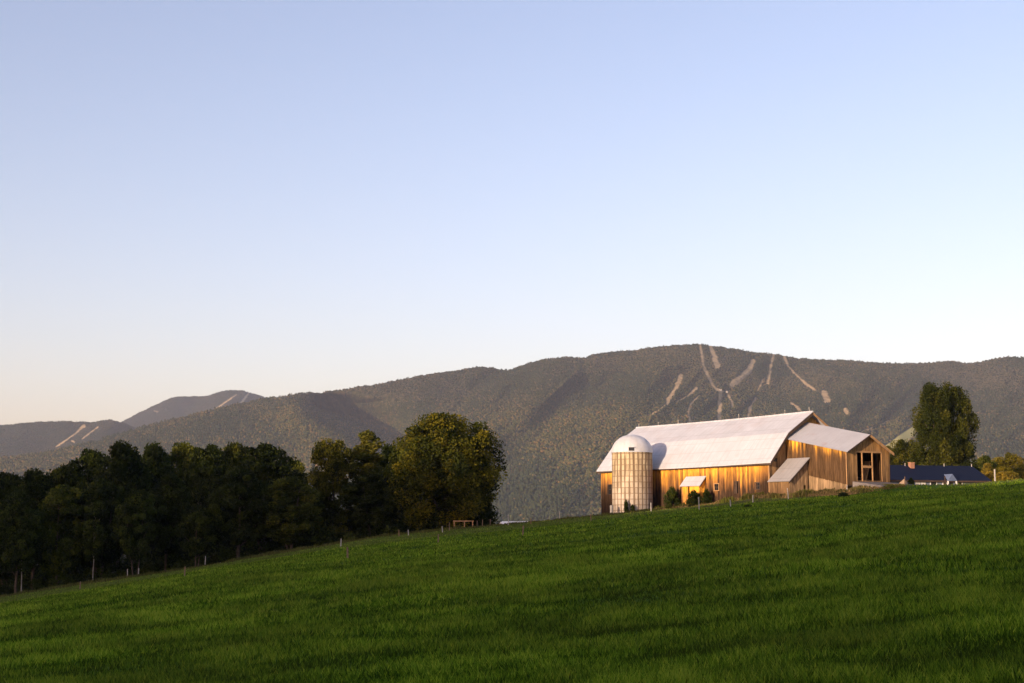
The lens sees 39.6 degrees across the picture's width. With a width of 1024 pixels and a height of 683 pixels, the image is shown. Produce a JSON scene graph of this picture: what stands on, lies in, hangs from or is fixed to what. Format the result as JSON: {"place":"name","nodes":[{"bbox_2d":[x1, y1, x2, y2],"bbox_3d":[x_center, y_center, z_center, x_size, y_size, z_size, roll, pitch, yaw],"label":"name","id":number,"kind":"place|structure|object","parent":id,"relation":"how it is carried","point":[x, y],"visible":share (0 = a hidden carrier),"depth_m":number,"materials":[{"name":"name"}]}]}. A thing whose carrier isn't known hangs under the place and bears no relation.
{"place":"outdoors","nodes":[
{"label":"outdoors","id":0,"kind":"place"},
{"bbox_2d":[0,420,133,456],"bbox_3d":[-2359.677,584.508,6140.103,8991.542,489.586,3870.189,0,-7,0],"label":"mountain","id":1,"kind":"structure","parent":0,"point":[84,425],"depth_m":5956.21,"materials":[{"name":"green plant"}]},
{"bbox_2d":[0,419,135,456],"bbox_3d":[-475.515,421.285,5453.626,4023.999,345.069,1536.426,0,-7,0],"label":"forest","id":2,"kind":"object","parent":1,"relation":"on","point":[97,436],"visible":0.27,"depth_m":5933.63,"materials":[{"name":"green plant"}]},
{"bbox_2d":[123,390,261,427],"bbox_3d":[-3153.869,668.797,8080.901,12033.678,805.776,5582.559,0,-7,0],"label":"mountain","id":3,"kind":"structure","parent":0,"point":[233,396],"depth_m":8075.23,"materials":[{"name":"green plant"}]},
{"bbox_2d":[122,390,265,426],"bbox_3d":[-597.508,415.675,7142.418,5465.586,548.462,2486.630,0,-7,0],"label":"forest","id":4,"kind":"object","parent":3,"relation":"on","point":[139,421],"visible":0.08,"depth_m":8078.70,"materials":[{"name":"green plant"}]},
{"bbox_2d":[0,344,1023,564],"bbox_3d":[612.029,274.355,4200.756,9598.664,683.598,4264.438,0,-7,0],"label":"mountain","id":5,"kind":"structure","parent":0,"point":[333,403],"depth_m":4313.34,"materials":[{"name":"green plant"}]},
{"bbox_2d":[0,343,1023,528],"bbox_3d":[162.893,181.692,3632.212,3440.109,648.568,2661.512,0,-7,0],"label":"forest","id":6,"kind":"object","parent":5,"relation":"on","point":[570,484],"visible":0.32,"depth_m":4043.54,"materials":[{"name":"green plant"}]},
{"bbox_2d":[0,0,1023,424],"label":"sky","id":7,"kind":"structure","parent":0,"point":[266,198],"materials":[{"name":"blue"}]},
{"bbox_2d":[0,478,1023,682],"bbox_3d":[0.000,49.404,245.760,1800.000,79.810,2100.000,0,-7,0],"label":"field","id":8,"kind":"structure","parent":0,"point":[880,490],"depth_m":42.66,"materials":[{"name":"green plant"}]},
{"bbox_2d":[0,471,27,590],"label":"broadleaf tree","id":9,"kind":"object","parent":8,"relation":"on","point":[8,480],"visible":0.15,"depth_m":169.84,"materials":[{"name":"green plant"}]},
{"bbox_2d":[0,490,48,592],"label":"broadleaf tree","id":10,"kind":"object","parent":8,"relation":"on","point":[10,507],"visible":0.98,"depth_m":155.28,"materials":[{"name":"green plant"}]},
{"bbox_2d":[13,503,38,590],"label":"birch tree","id":11,"kind":"object","parent":8,"relation":"on","point":[17,526],"visible":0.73,"depth_m":155.37,"materials":[{"name":"green plant"}]},
{"bbox_2d":[3,468,67,588],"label":"broadleaf tree","id":12,"kind":"object","parent":8,"relation":"on","point":[39,485],"visible":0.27,"depth_m":165.69,"materials":[{"name":"green plant"}]},
{"bbox_2d":[34,484,84,585],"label":"broadleaf tree","id":13,"kind":"object","parent":8,"relation":"on","point":[58,546],"visible":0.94,"depth_m":158.56,"materials":[{"name":"green plant"}]},
{"bbox_2d":[34,463,90,576],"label":"broadleaf tree","id":14,"kind":"object","parent":8,"relation":"on","point":[65,474],"visible":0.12,"depth_m":172.26,"materials":[{"name":"green plant"}]},
{"bbox_2d":[68,448,109,568],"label":"broadleaf tree","id":15,"kind":"object","parent":8,"relation":"on","point":[92,461],"visible":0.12,"depth_m":178.09,"materials":[{"name":"green plant"}]},
{"bbox_2d":[78,500,112,577],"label":"birch tree","id":16,"kind":"object","parent":8,"relation":"on","point":[94,510],"visible":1,"depth_m":157.94,"materials":[{"name":"green plant"}]},
{"bbox_2d":[64,478,130,579],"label":"broadleaf tree","id":17,"kind":"object","parent":8,"relation":"on","point":[104,489],"visible":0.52,"depth_m":160.75,"materials":[{"name":"green plant"}]},
{"bbox_2d":[92,439,151,566],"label":"broadleaf tree","id":18,"kind":"object","parent":8,"relation":"on","point":[124,466],"visible":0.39,"depth_m":173.99,"materials":[{"name":"green plant"}]},
{"bbox_2d":[110,489,156,574],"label":"broadleaf tree","id":19,"kind":"object","parent":8,"relation":"on","point":[131,528],"visible":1,"depth_m":156.42,"materials":[{"name":"green plant"}]},
{"bbox_2d":[135,441,176,558],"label":"broadleaf tree","id":20,"kind":"object","parent":8,"relation":"on","point":[157,462],"visible":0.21,"depth_m":182.18,"materials":[{"name":"green plant"}]},
{"bbox_2d":[154,441,199,541],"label":"broadleaf tree","id":21,"kind":"object","parent":8,"relation":"on","point":[178,456],"visible":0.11,"depth_m":186.42,"materials":[{"name":"green plant"}]},
{"bbox_2d":[175,504,219,565],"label":"broadleaf tree","id":22,"kind":"object","parent":8,"relation":"on","point":[199,542],"visible":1,"depth_m":155.94,"materials":[{"name":"green plant"}]},
{"bbox_2d":[182,443,234,557],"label":"broadleaf tree","id":23,"kind":"object","parent":8,"relation":"on","point":[209,467],"visible":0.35,"depth_m":175.53,"materials":[{"name":"green plant"}]},
{"bbox_2d":[203,468,273,558],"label":"broadleaf tree","id":24,"kind":"object","parent":8,"relation":"on","point":[241,484],"visible":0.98,"depth_m":158.01,"materials":[{"name":"green plant"}]},
{"bbox_2d":[220,442,260,548],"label":"broadleaf tree","id":25,"kind":"object","parent":8,"relation":"on","point":[231,449],"visible":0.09,"depth_m":178.91,"materials":[{"name":"green plant"}]},
{"bbox_2d":[0,496,501,595],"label":"undergrowth","id":26,"kind":"object","parent":8,"relation":"on","point":[152,563],"visible":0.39,"depth_m":161.98,"materials":[{"name":"green plant"}]},
{"bbox_2d":[203,442,303,552],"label":"broadleaf tree","id":27,"kind":"object","parent":8,"relation":"on","point":[265,465],"visible":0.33,"depth_m":167.40,"materials":[{"name":"green plant"}]},
{"bbox_2d":[258,476,324,548],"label":"broadleaf tree","id":28,"kind":"object","parent":8,"relation":"on","point":[290,525],"visible":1,"depth_m":158.76,"materials":[{"name":"green plant"}]},
{"bbox_2d":[283,459,311,531],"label":"broadleaf tree","id":29,"kind":"object","parent":8,"relation":"on","point":[300,467],"visible":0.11,"depth_m":180.51,"materials":[{"name":"green plant"}]},
{"bbox_2d":[304,437,358,542],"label":"round tree","id":30,"kind":"object","parent":8,"relation":"on","point":[336,464],"visible":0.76,"depth_m":163.91,"materials":[{"name":"green plant"}]},
{"bbox_2d":[347,429,385,511],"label":"slim tree","id":31,"kind":"object","parent":8,"relation":"on","point":[368,458],"visible":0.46,"depth_m":167.72,"materials":[{"name":"green plant"}]},
{"bbox_2d":[331,473,409,533],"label":"broadleaf tree","id":32,"kind":"object","parent":8,"relation":"on","point":[372,492],"visible":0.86,"depth_m":162.26,"materials":[{"name":"green plant"}]},
{"bbox_2d":[377,443,405,519],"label":"broadleaf tree","id":33,"kind":"object","parent":8,"relation":"on","point":[387,450],"visible":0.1,"depth_m":174.50,"materials":[{"name":"green plant"}]},
{"bbox_2d":[381,412,507,529],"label":"maple tree","id":34,"kind":"object","parent":8,"relation":"on","point":[444,480],"visible":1,"depth_m":159.78,"materials":[{"name":"green plant"}]},
{"bbox_2d":[453,520,473,526],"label":"gate frame","id":35,"kind":"object","parent":8,"relation":"on","point":[464,521],"visible":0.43,"depth_m":154.70,"materials":[{"name":"brown wood"}]},
{"bbox_2d":[500,521,527,523],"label":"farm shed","id":36,"kind":"structure","parent":8,"relation":"on","point":[502,522],"depth_m":555.07,"materials":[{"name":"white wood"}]},
{"bbox_2d":[623,499,628,512],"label":"shrub","id":37,"kind":"object","parent":8,"relation":"on","point":[626,508],"visible":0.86,"depth_m":156.30,"materials":[{"name":"green plant"}]},
{"bbox_2d":[611,435,652,512],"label":"silo","id":38,"kind":"object","parent":8,"relation":"on","point":[632,476],"visible":0.78,"depth_m":157.52,"materials":[{"name":"concrete"}]},
{"bbox_2d":[663,486,680,508],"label":"shrub","id":39,"kind":"object","parent":8,"relation":"on","point":[671,499],"visible":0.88,"depth_m":155.26,"materials":[{"name":"green plant"}]},
{"bbox_2d":[685,490,702,506],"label":"shrub","id":40,"kind":"object","parent":8,"relation":"on","point":[693,496],"visible":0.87,"depth_m":151.15,"materials":[{"name":"green plant"}]},
{"bbox_2d":[701,488,711,502],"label":"shrub","id":41,"kind":"object","parent":8,"relation":"on","point":[707,495],"visible":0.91,"depth_m":150.80,"materials":[{"name":"green plant"}]},
{"bbox_2d":[596,407,893,513],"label":"barn","id":42,"kind":"structure","parent":8,"relation":"on","point":[776,453],"depth_m":148.28,"materials":[{"name":"wood"},{"name":"metal"}]},
{"bbox_2d":[607,484,611,494],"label":"window","id":43,"kind":"structure","parent":42,"relation":"in","point":[609,485],"depth_m":167.72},
{"bbox_2d":[713,483,718,490],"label":"window","id":44,"kind":"structure","parent":42,"relation":"in","point":[716,485],"depth_m":151.30,"materials":[{"name":"white wood"}]},
{"bbox_2d":[734,481,739,493],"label":"barn door","id":45,"kind":"structure","parent":42,"relation":"in","point":[735,482],"depth_m":148.66,"materials":[{"name":"brown wood"}]},
{"bbox_2d":[754,482,760,489],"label":"window","id":46,"kind":"structure","parent":42,"relation":"in","point":[757,484],"depth_m":145.79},
{"bbox_2d":[654,484,905,509],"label":"tall weeds","id":47,"kind":"object","parent":8,"relation":"on","point":[858,489],"visible":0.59,"depth_m":137.67,"materials":[{"name":"green plant"}]},
{"bbox_2d":[837,492,849,496],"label":"weed clump","id":48,"kind":"object","parent":8,"relation":"on","point":[843,494],"visible":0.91,"depth_m":122.26,"materials":[{"name":"green plant"}]},
{"bbox_2d":[853,482,910,487],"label":"ramp","id":49,"kind":"structure","parent":8,"relation":"on","point":[871,484],"depth_m":138.24,"materials":[{"name":"grey concrete"}]},
{"bbox_2d":[886,439,914,464],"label":"tree","id":50,"kind":"object","parent":8,"relation":"on","point":[900,456],"visible":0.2,"depth_m":220.67,"materials":[{"name":"green plant"}]},
{"bbox_2d":[908,477,914,484],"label":"shrub","id":51,"kind":"object","parent":8,"relation":"on","point":[911,481],"visible":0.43,"depth_m":150.22,"materials":[{"name":"green plant"}]},
{"bbox_2d":[890,462,991,484],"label":"house","id":52,"kind":"structure","parent":8,"relation":"on","point":[926,474],"depth_m":193.45,"materials":[{"name":"blue"}]},
{"bbox_2d":[907,381,980,468],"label":"tall tree","id":53,"kind":"object","parent":8,"relation":"on","point":[943,437],"visible":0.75,"depth_m":211.85,"materials":[{"name":"green plant"}]},
{"bbox_2d":[981,462,992,479],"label":"bush","id":54,"kind":"object","parent":8,"relation":"on","point":[987,470],"visible":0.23,"depth_m":203.62,"materials":[{"name":"green plant"}]},
{"bbox_2d":[976,455,998,468],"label":"broadleaf tree","id":55,"kind":"object","parent":8,"relation":"on","point":[983,459],"visible":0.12,"depth_m":238.59,"materials":[{"name":"green plant"}]},
{"bbox_2d":[992,466,1019,481],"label":"broadleaf tree","id":56,"kind":"object","parent":8,"relation":"on","point":[1000,469],"visible":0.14,"depth_m":213.71,"materials":[{"name":"green plant"}]},
{"bbox_2d":[991,452,1023,473],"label":"broadleaf tree","id":57,"kind":"object","parent":8,"relation":"on","point":[1011,461],"visible":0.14,"depth_m":248.22,"materials":[{"name":"green plant"}]},
{"bbox_2d":[996,471,1018,480],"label":"bush","id":58,"kind":"object","parent":8,"relation":"on","point":[1003,475],"visible":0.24,"depth_m":198.98,"materials":[{"name":"green plant"}]},
{"bbox_2d":[1010,465,1023,478],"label":"broadleaf tree","id":59,"kind":"object","parent":8,"relation":"on","point":[1020,469],"visible":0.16,"depth_m":226.89,"materials":[{"name":"green plant"}]}
]}

